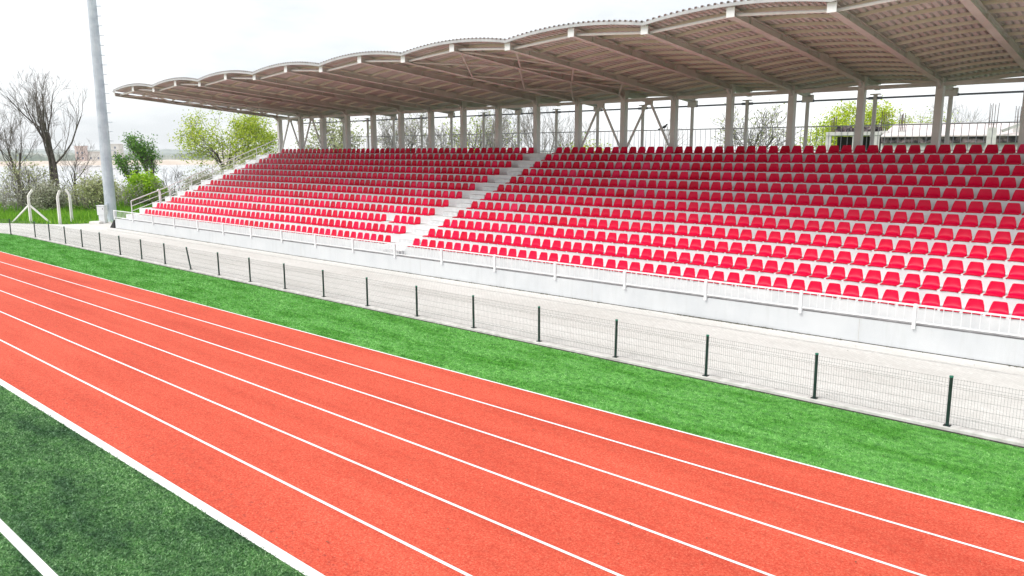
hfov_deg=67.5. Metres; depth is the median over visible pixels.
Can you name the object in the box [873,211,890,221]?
stadium seat
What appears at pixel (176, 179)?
wispy tree
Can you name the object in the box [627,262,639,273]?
stadium seat
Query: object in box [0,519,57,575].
pitch line
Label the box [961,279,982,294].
stadium seat
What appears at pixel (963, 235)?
stadium seat
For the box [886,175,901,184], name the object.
stadium seat
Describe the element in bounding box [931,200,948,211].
stadium seat
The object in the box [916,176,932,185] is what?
stadium seat
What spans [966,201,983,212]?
stadium seat
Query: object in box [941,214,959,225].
stadium seat
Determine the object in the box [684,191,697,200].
stadium seat
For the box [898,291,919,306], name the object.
stadium seat
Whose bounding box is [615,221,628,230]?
stadium seat
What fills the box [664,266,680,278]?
stadium seat
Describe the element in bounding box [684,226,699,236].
stadium seat
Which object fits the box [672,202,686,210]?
stadium seat
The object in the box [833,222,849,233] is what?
stadium seat
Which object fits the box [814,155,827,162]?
stadium seat
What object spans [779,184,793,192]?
stadium seat
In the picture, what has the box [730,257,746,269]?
stadium seat
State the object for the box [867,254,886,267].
stadium seat
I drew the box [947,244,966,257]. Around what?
stadium seat
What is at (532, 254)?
stadium seat
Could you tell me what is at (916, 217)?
stadium seat
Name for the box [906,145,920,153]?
stadium seat
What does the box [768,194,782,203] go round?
stadium seat
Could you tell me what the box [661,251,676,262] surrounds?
stadium seat
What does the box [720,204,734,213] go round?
stadium seat
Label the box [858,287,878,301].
stadium seat
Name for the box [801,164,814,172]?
stadium seat
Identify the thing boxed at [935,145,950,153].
stadium seat
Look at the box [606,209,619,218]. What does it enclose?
stadium seat
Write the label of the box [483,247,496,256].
stadium seat
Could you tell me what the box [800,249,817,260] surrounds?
stadium seat
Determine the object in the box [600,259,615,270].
stadium seat
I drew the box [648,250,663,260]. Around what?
stadium seat
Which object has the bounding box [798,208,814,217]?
stadium seat
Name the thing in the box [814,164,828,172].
stadium seat
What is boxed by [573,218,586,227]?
stadium seat
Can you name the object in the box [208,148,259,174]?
willow bush
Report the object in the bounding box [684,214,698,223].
stadium seat
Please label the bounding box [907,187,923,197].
stadium seat
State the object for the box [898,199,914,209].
stadium seat
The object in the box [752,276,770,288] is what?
stadium seat
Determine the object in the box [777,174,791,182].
stadium seat
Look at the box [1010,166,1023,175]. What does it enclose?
stadium seat
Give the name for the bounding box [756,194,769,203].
stadium seat
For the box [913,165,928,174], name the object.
stadium seat
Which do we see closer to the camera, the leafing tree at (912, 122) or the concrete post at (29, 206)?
the concrete post at (29, 206)
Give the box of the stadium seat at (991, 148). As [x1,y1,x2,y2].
[982,144,997,153]
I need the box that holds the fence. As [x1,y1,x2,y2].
[0,219,1023,438]
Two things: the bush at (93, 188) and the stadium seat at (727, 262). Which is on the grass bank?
the bush at (93, 188)
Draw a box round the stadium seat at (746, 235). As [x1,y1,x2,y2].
[736,229,751,240]
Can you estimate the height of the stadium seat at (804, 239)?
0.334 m
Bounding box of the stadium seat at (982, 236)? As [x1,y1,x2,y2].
[971,230,990,242]
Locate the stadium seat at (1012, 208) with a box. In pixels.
[1002,203,1020,214]
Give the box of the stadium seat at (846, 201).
[836,197,852,206]
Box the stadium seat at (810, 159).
[801,155,815,162]
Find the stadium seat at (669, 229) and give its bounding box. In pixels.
[659,224,674,234]
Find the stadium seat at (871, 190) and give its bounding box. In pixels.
[861,186,877,195]
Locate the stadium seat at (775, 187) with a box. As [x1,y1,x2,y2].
[766,183,780,192]
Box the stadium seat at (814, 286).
[803,281,821,294]
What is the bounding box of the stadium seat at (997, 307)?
[985,301,1008,317]
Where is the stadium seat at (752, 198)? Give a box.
[742,193,757,202]
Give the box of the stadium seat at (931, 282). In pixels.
[919,275,939,289]
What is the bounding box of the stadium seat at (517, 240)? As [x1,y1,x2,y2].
[508,236,520,245]
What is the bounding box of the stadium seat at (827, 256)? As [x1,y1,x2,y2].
[816,250,833,262]
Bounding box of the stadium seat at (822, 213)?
[813,208,828,218]
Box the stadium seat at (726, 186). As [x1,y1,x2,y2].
[718,182,731,190]
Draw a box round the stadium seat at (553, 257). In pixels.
[543,253,557,263]
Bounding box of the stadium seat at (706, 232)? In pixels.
[696,227,712,237]
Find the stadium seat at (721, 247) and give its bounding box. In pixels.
[712,241,727,252]
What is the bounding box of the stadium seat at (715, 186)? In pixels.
[707,182,720,190]
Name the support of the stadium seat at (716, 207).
on the grandstand
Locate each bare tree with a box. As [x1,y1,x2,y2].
[0,69,69,185]
[0,99,26,201]
[0,101,44,206]
[1,65,88,186]
[52,135,99,208]
[377,113,427,152]
[395,113,459,152]
[467,106,523,152]
[487,107,574,152]
[545,106,600,152]
[636,119,689,152]
[898,101,990,122]
[954,101,988,122]
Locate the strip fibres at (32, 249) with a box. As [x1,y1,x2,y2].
[0,233,1023,519]
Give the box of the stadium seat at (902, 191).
[892,187,908,196]
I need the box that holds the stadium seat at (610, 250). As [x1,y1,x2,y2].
[601,245,615,255]
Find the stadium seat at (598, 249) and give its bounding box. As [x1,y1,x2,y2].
[589,244,603,254]
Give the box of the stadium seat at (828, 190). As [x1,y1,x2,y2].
[819,185,833,194]
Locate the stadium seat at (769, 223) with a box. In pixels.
[760,218,775,228]
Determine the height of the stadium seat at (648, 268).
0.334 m
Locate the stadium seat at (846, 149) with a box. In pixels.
[838,145,851,153]
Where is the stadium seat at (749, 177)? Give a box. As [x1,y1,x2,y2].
[741,173,754,181]
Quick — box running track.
[0,252,1023,575]
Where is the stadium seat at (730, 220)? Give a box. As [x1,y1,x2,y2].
[720,216,735,225]
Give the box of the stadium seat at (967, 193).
[957,188,973,199]
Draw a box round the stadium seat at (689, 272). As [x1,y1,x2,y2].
[678,267,694,279]
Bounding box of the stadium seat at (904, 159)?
[895,155,910,163]
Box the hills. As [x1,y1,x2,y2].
[0,149,554,154]
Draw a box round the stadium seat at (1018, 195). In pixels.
[1010,190,1023,201]
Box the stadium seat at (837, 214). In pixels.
[827,208,843,219]
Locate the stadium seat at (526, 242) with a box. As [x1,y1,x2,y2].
[516,237,530,246]
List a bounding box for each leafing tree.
[167,109,277,172]
[288,117,370,152]
[361,114,456,152]
[435,110,523,152]
[710,100,811,151]
[795,95,912,149]
[877,106,960,129]
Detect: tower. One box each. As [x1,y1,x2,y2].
[74,146,88,160]
[110,144,123,158]
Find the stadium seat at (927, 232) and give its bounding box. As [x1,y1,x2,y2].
[916,227,934,239]
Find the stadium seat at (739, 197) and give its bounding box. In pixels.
[731,193,744,202]
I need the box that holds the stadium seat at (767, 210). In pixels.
[758,206,772,215]
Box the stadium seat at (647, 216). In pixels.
[638,211,651,220]
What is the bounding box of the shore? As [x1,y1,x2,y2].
[0,160,239,165]
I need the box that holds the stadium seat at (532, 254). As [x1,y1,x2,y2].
[523,251,536,260]
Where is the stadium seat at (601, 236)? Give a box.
[591,231,605,241]
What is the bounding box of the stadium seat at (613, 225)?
[604,220,617,229]
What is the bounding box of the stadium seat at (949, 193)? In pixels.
[940,188,956,198]
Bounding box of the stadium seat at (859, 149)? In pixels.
[851,145,864,153]
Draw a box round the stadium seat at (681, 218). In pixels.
[672,213,686,222]
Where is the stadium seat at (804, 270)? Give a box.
[792,263,810,276]
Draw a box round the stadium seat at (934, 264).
[923,258,942,272]
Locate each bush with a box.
[0,154,64,208]
[25,177,70,209]
[59,169,131,209]
[119,168,168,205]
[168,166,222,195]
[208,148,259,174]
[560,132,611,152]
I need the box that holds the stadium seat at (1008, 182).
[999,177,1015,187]
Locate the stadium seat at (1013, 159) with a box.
[1005,155,1020,164]
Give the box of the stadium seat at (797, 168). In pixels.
[789,164,802,172]
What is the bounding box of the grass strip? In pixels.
[1,234,1023,520]
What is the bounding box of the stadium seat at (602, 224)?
[593,220,606,228]
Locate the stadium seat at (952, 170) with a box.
[943,165,959,174]
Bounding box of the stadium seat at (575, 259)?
[566,255,579,265]
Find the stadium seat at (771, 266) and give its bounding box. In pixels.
[760,260,777,272]
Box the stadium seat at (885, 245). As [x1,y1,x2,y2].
[874,239,892,251]
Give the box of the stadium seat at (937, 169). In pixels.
[927,165,943,174]
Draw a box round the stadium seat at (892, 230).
[882,225,899,236]
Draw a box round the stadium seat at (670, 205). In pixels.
[661,201,674,209]
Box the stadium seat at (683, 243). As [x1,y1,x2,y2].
[673,238,688,248]
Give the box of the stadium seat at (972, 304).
[963,298,984,314]
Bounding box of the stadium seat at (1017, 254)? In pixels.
[1007,248,1023,261]
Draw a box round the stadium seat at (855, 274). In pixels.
[843,268,862,281]
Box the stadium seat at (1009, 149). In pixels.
[999,144,1015,153]
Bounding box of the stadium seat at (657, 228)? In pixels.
[648,224,662,233]
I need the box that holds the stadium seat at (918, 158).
[909,154,924,163]
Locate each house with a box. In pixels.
[88,151,100,160]
[213,150,241,159]
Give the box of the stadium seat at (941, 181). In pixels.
[932,176,947,185]
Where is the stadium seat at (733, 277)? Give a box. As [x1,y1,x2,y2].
[721,272,739,285]
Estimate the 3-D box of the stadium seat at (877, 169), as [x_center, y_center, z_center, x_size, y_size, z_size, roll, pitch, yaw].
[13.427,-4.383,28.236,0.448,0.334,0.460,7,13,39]
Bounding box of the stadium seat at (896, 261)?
[885,255,904,268]
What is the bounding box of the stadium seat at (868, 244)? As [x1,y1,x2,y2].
[857,237,875,249]
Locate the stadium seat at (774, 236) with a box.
[764,231,780,242]
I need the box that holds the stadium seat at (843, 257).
[833,251,850,263]
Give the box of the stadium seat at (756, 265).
[745,259,762,271]
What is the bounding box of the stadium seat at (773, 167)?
[765,163,778,171]
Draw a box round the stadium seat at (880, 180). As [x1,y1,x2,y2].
[871,175,886,184]
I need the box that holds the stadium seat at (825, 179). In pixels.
[815,174,830,183]
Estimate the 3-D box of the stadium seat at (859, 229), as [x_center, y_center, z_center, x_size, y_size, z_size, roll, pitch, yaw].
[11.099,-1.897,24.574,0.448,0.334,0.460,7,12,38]
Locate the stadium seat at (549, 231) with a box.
[540,227,553,236]
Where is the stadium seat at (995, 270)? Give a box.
[984,263,1004,277]
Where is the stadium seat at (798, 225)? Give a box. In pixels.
[788,220,804,230]
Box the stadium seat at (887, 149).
[878,145,892,153]
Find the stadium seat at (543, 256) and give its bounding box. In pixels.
[533,252,547,261]
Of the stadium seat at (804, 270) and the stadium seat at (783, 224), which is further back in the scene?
the stadium seat at (783, 224)
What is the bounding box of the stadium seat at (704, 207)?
[695,203,709,211]
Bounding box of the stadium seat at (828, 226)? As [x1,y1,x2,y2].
[818,221,834,232]
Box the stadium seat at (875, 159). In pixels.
[867,154,881,163]
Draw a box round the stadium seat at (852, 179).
[842,175,857,183]
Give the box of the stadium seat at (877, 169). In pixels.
[868,164,882,173]
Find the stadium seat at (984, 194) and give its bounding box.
[974,189,991,199]
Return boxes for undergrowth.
[0,177,183,211]
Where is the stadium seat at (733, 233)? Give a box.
[722,228,738,239]
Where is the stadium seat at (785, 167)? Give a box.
[777,164,790,171]
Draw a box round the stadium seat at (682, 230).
[672,225,687,235]
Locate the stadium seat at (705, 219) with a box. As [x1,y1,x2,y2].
[695,214,710,224]
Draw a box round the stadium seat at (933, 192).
[923,187,940,198]
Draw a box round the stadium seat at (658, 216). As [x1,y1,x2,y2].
[649,211,663,221]
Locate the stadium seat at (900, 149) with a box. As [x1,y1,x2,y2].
[892,145,906,153]
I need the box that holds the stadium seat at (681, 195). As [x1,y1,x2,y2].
[673,191,686,199]
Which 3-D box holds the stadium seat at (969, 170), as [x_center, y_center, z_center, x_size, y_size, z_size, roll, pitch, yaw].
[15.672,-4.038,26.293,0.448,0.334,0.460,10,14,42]
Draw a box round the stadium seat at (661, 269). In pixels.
[650,265,666,276]
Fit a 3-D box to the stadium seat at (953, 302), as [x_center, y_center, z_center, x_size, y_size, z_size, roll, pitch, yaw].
[11.359,0.413,19.800,0.448,0.334,0.460,8,12,39]
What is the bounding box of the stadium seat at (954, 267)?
[943,260,963,274]
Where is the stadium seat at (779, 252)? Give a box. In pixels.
[769,246,785,257]
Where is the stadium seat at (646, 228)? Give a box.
[637,223,650,232]
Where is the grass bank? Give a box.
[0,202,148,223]
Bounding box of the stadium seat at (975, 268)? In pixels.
[963,261,983,276]
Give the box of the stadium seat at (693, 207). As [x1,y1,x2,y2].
[684,202,697,211]
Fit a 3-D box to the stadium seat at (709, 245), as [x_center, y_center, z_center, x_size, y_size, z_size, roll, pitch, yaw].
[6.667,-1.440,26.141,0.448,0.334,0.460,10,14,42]
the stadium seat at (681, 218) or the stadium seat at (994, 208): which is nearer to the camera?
the stadium seat at (994, 208)
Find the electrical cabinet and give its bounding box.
[96,205,107,222]
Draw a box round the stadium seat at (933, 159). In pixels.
[924,155,939,163]
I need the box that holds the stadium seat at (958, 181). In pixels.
[948,177,965,186]
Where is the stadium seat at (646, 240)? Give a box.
[636,235,650,245]
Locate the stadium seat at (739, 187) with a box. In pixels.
[730,182,743,191]
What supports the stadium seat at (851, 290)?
on the grandstand
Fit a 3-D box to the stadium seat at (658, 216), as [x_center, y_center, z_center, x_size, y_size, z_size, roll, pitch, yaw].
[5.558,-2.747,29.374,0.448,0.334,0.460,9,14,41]
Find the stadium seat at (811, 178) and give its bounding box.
[802,174,816,182]
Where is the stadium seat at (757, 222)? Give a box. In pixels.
[747,217,762,227]
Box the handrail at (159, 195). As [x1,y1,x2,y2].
[131,139,278,211]
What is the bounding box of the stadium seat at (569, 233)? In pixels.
[560,229,573,238]
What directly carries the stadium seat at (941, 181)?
on the grandstand
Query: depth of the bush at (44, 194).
66.50 m
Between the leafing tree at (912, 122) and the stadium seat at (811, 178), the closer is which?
the stadium seat at (811, 178)
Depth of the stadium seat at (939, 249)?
22.38 m
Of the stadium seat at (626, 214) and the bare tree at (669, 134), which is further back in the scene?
the bare tree at (669, 134)
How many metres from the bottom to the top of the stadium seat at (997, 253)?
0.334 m
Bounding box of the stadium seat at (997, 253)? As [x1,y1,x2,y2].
[987,247,1006,260]
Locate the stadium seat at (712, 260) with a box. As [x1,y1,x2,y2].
[701,255,717,266]
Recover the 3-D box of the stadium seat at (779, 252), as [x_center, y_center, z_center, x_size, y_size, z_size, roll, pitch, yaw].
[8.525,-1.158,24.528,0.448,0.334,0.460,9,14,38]
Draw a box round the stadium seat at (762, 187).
[754,183,767,191]
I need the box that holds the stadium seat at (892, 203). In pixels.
[882,199,898,209]
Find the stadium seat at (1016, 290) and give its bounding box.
[1006,283,1023,299]
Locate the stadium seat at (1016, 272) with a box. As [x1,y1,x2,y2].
[1006,265,1023,279]
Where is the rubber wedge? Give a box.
[110,220,115,227]
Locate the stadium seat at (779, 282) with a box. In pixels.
[769,277,787,290]
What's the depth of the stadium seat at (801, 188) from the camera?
28.44 m
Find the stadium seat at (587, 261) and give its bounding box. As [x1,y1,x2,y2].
[576,257,591,267]
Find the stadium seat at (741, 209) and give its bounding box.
[732,204,746,214]
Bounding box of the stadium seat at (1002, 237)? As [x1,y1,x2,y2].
[991,231,1010,243]
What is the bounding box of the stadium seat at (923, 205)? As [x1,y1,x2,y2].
[914,200,930,210]
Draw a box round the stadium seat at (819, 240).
[808,234,825,246]
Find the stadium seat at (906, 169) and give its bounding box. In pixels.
[898,165,912,173]
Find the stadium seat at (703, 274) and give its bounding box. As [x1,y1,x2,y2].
[692,269,708,281]
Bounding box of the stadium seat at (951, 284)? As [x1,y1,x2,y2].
[940,277,960,292]
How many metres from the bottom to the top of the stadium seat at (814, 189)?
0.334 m
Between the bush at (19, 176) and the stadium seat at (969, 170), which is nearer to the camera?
the stadium seat at (969, 170)
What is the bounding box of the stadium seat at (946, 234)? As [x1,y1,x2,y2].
[934,228,952,240]
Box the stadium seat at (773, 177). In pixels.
[765,173,778,181]
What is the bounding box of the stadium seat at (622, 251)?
[612,246,626,256]
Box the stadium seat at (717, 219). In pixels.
[708,215,723,224]
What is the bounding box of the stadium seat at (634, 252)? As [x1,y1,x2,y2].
[624,247,639,258]
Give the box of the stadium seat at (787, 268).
[776,262,793,274]
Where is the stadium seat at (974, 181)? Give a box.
[965,176,982,186]
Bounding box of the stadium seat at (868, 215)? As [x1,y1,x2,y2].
[858,210,874,220]
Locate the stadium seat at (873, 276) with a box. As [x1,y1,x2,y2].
[861,270,880,283]
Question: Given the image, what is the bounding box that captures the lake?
[0,164,233,201]
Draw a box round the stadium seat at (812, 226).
[802,220,818,231]
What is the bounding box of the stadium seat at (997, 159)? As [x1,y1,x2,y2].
[988,154,1004,164]
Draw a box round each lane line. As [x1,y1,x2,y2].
[0,251,1023,522]
[0,274,925,575]
[0,290,774,575]
[0,311,622,575]
[0,339,471,575]
[0,379,324,575]
[2,262,1023,561]
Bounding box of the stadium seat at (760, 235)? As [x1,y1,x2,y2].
[750,230,766,241]
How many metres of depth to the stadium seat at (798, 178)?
29.35 m
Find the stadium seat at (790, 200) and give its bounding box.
[781,195,796,204]
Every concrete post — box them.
[12,189,47,222]
[56,190,61,223]
[65,189,73,221]
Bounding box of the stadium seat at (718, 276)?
[708,271,723,283]
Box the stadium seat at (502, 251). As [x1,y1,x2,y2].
[496,247,506,257]
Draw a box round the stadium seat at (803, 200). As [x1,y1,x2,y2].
[794,195,809,205]
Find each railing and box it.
[113,210,1023,336]
[351,121,1019,151]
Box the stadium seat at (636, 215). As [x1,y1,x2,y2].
[628,210,640,219]
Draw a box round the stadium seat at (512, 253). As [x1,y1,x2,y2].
[502,249,516,258]
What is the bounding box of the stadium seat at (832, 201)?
[823,196,838,206]
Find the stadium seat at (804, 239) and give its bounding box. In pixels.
[794,234,810,244]
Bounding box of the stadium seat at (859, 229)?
[849,223,865,234]
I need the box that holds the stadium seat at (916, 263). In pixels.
[904,257,923,270]
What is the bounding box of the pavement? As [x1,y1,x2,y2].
[0,222,1023,438]
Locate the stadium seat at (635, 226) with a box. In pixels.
[626,222,639,231]
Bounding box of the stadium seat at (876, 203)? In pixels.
[867,198,882,208]
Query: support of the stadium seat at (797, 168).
on the grandstand
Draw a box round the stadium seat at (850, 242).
[840,236,857,248]
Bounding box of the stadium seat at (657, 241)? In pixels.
[648,236,662,246]
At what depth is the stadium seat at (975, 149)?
27.74 m
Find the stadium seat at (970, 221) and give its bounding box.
[960,215,977,226]
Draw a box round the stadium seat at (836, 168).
[827,164,841,172]
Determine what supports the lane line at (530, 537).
on the running track
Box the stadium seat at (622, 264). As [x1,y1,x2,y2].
[612,260,627,271]
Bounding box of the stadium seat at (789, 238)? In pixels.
[778,232,795,243]
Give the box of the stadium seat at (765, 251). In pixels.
[754,245,771,256]
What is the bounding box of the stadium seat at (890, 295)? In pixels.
[877,289,898,304]
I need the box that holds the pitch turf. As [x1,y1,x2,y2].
[0,387,305,575]
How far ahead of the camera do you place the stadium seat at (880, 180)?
27.45 m
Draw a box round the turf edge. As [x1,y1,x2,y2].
[23,236,1023,447]
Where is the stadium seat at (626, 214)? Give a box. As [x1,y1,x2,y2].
[616,210,630,218]
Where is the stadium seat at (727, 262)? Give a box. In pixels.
[716,256,732,268]
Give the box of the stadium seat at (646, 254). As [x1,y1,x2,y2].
[635,248,651,259]
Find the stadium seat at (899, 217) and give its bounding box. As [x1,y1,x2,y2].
[890,212,906,222]
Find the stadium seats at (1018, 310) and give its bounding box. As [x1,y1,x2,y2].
[140,144,1023,319]
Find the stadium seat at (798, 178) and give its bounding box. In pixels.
[789,173,803,182]
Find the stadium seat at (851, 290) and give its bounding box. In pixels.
[839,285,858,299]
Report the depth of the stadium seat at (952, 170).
26.72 m
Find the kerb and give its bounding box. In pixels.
[24,235,1023,446]
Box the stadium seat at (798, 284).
[786,279,804,293]
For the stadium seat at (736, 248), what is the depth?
25.58 m
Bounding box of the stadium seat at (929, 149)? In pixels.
[921,145,935,153]
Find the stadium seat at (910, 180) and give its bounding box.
[901,176,916,185]
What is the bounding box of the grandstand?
[112,0,1023,367]
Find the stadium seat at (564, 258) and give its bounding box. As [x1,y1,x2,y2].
[557,254,568,264]
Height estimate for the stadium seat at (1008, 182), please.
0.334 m
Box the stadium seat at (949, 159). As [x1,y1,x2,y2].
[940,155,955,163]
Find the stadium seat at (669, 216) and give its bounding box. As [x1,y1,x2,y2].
[660,212,674,221]
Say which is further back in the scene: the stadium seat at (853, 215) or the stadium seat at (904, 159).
the stadium seat at (904, 159)
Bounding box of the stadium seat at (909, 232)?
[899,226,916,237]
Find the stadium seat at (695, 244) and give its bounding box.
[685,239,700,249]
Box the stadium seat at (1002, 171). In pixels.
[993,166,1009,175]
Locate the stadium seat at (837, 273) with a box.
[826,266,844,280]
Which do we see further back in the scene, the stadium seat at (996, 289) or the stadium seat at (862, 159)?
the stadium seat at (862, 159)
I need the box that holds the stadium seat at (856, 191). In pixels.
[847,186,862,195]
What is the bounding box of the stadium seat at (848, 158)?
[840,155,853,162]
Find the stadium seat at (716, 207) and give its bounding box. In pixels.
[707,203,721,212]
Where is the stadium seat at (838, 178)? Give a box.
[829,174,843,183]
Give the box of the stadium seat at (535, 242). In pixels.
[526,238,539,247]
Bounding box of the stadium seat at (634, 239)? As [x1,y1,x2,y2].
[624,234,639,244]
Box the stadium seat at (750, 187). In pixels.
[741,183,755,191]
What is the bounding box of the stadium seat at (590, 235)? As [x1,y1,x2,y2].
[580,231,594,240]
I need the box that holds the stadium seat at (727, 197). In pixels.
[718,193,732,201]
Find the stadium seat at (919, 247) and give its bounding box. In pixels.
[909,241,927,254]
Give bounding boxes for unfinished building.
[825,103,1021,152]
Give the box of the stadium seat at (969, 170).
[959,165,976,175]
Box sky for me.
[0,0,1023,152]
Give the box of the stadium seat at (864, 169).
[854,164,869,173]
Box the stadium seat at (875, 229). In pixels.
[865,224,882,235]
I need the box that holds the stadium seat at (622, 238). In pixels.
[613,233,627,243]
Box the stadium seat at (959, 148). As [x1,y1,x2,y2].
[951,144,965,153]
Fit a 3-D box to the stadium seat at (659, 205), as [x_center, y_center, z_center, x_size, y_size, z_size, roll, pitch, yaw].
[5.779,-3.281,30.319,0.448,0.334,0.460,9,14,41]
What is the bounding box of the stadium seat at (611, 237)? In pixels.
[602,232,616,242]
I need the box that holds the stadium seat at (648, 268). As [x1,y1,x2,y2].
[637,263,653,274]
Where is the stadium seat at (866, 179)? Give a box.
[857,175,871,184]
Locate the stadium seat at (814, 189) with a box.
[805,185,819,193]
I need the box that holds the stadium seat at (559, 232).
[550,228,563,237]
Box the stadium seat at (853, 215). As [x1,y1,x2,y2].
[842,209,859,220]
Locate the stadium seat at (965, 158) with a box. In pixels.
[956,154,971,163]
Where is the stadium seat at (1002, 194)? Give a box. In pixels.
[992,189,1009,200]
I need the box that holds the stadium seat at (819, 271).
[809,265,827,278]
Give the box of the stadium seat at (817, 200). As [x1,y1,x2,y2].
[808,196,823,205]
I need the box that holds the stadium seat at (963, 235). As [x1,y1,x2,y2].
[953,229,971,241]
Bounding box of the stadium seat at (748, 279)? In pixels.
[737,274,754,287]
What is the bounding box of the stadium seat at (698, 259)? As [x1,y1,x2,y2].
[688,253,703,265]
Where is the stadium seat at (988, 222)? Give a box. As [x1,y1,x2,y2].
[978,216,996,227]
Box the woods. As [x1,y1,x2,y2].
[0,151,547,161]
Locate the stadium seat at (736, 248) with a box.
[726,242,741,253]
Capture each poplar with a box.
[111,147,144,177]
[118,129,162,174]
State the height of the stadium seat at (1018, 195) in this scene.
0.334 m
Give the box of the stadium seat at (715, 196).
[707,192,720,201]
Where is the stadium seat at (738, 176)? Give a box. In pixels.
[729,172,742,180]
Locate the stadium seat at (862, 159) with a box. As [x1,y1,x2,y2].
[853,155,867,162]
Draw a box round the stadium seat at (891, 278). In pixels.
[880,271,899,285]
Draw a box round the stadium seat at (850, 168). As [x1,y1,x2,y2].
[841,164,855,172]
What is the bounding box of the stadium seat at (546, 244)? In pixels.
[537,239,550,248]
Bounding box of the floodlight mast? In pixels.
[87,0,116,221]
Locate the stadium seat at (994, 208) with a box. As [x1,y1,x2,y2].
[984,202,1001,213]
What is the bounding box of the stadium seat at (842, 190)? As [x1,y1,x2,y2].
[832,185,847,194]
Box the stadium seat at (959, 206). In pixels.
[948,201,966,212]
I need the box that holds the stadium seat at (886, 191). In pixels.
[877,186,892,196]
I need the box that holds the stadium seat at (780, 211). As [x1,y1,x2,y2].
[771,206,786,216]
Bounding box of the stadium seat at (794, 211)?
[784,207,800,216]
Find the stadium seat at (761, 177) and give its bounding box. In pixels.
[752,173,766,181]
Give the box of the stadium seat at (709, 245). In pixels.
[698,240,714,251]
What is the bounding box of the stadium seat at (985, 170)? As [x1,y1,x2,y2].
[976,165,992,175]
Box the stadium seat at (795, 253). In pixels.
[784,247,801,259]
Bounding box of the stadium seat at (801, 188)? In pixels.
[792,184,806,193]
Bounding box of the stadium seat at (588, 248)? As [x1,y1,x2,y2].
[578,243,592,253]
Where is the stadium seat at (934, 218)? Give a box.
[924,213,941,224]
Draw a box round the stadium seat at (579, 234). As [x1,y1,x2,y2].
[570,230,583,239]
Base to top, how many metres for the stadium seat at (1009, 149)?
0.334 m
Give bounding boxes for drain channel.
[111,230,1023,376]
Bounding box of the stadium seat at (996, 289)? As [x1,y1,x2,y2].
[983,281,1005,296]
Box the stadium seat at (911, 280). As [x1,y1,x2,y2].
[900,274,920,287]
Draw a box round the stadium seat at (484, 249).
[474,246,487,254]
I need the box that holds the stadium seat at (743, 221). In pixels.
[734,216,748,226]
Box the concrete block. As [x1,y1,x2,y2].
[89,221,102,223]
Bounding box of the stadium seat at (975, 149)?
[966,144,981,153]
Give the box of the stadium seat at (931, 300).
[918,293,939,309]
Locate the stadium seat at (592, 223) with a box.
[583,219,596,228]
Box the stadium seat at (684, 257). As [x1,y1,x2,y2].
[674,252,690,263]
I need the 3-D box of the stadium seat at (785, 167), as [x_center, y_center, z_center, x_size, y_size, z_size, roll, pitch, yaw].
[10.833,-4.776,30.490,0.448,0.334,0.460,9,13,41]
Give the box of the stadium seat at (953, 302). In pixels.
[940,296,961,312]
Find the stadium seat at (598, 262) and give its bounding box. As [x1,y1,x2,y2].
[588,258,603,268]
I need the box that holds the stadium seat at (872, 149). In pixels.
[864,145,878,153]
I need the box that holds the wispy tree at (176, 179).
[151,166,185,197]
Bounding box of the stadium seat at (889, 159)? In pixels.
[880,155,895,163]
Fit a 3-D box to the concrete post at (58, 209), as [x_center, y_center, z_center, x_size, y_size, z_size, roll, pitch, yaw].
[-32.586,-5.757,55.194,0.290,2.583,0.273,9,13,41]
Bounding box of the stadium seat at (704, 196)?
[695,192,709,200]
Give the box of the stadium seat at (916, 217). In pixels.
[907,212,923,223]
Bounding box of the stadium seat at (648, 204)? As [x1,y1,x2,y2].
[639,200,652,208]
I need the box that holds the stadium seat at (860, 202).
[851,197,866,207]
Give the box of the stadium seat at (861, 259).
[850,253,868,265]
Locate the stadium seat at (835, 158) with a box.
[826,155,840,162]
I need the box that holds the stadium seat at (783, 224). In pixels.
[774,219,789,229]
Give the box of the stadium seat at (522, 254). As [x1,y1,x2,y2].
[512,250,526,259]
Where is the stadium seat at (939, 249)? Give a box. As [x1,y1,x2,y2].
[928,242,946,255]
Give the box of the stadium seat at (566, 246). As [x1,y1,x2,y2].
[556,241,570,250]
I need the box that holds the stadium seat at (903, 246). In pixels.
[892,240,910,252]
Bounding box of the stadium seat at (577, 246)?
[567,242,581,252]
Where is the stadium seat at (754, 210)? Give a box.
[744,205,759,214]
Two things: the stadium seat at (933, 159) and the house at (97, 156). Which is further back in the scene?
the house at (97, 156)
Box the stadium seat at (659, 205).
[650,200,664,209]
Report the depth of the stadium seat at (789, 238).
25.27 m
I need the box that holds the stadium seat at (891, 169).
[882,165,897,173]
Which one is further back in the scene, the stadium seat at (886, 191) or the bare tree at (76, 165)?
the bare tree at (76, 165)
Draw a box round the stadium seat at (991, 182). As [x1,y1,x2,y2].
[982,177,998,187]
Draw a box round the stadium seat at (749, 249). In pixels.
[739,244,756,254]
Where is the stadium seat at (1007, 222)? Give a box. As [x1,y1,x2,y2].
[997,216,1015,228]
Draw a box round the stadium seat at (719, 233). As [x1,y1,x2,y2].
[709,228,724,238]
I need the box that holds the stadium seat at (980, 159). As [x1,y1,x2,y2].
[972,155,987,163]
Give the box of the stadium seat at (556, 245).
[546,240,560,249]
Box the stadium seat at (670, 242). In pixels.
[660,237,675,247]
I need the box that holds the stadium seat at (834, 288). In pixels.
[821,283,840,297]
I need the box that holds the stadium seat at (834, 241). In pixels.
[824,236,841,247]
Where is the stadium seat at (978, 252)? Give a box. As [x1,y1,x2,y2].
[966,245,986,258]

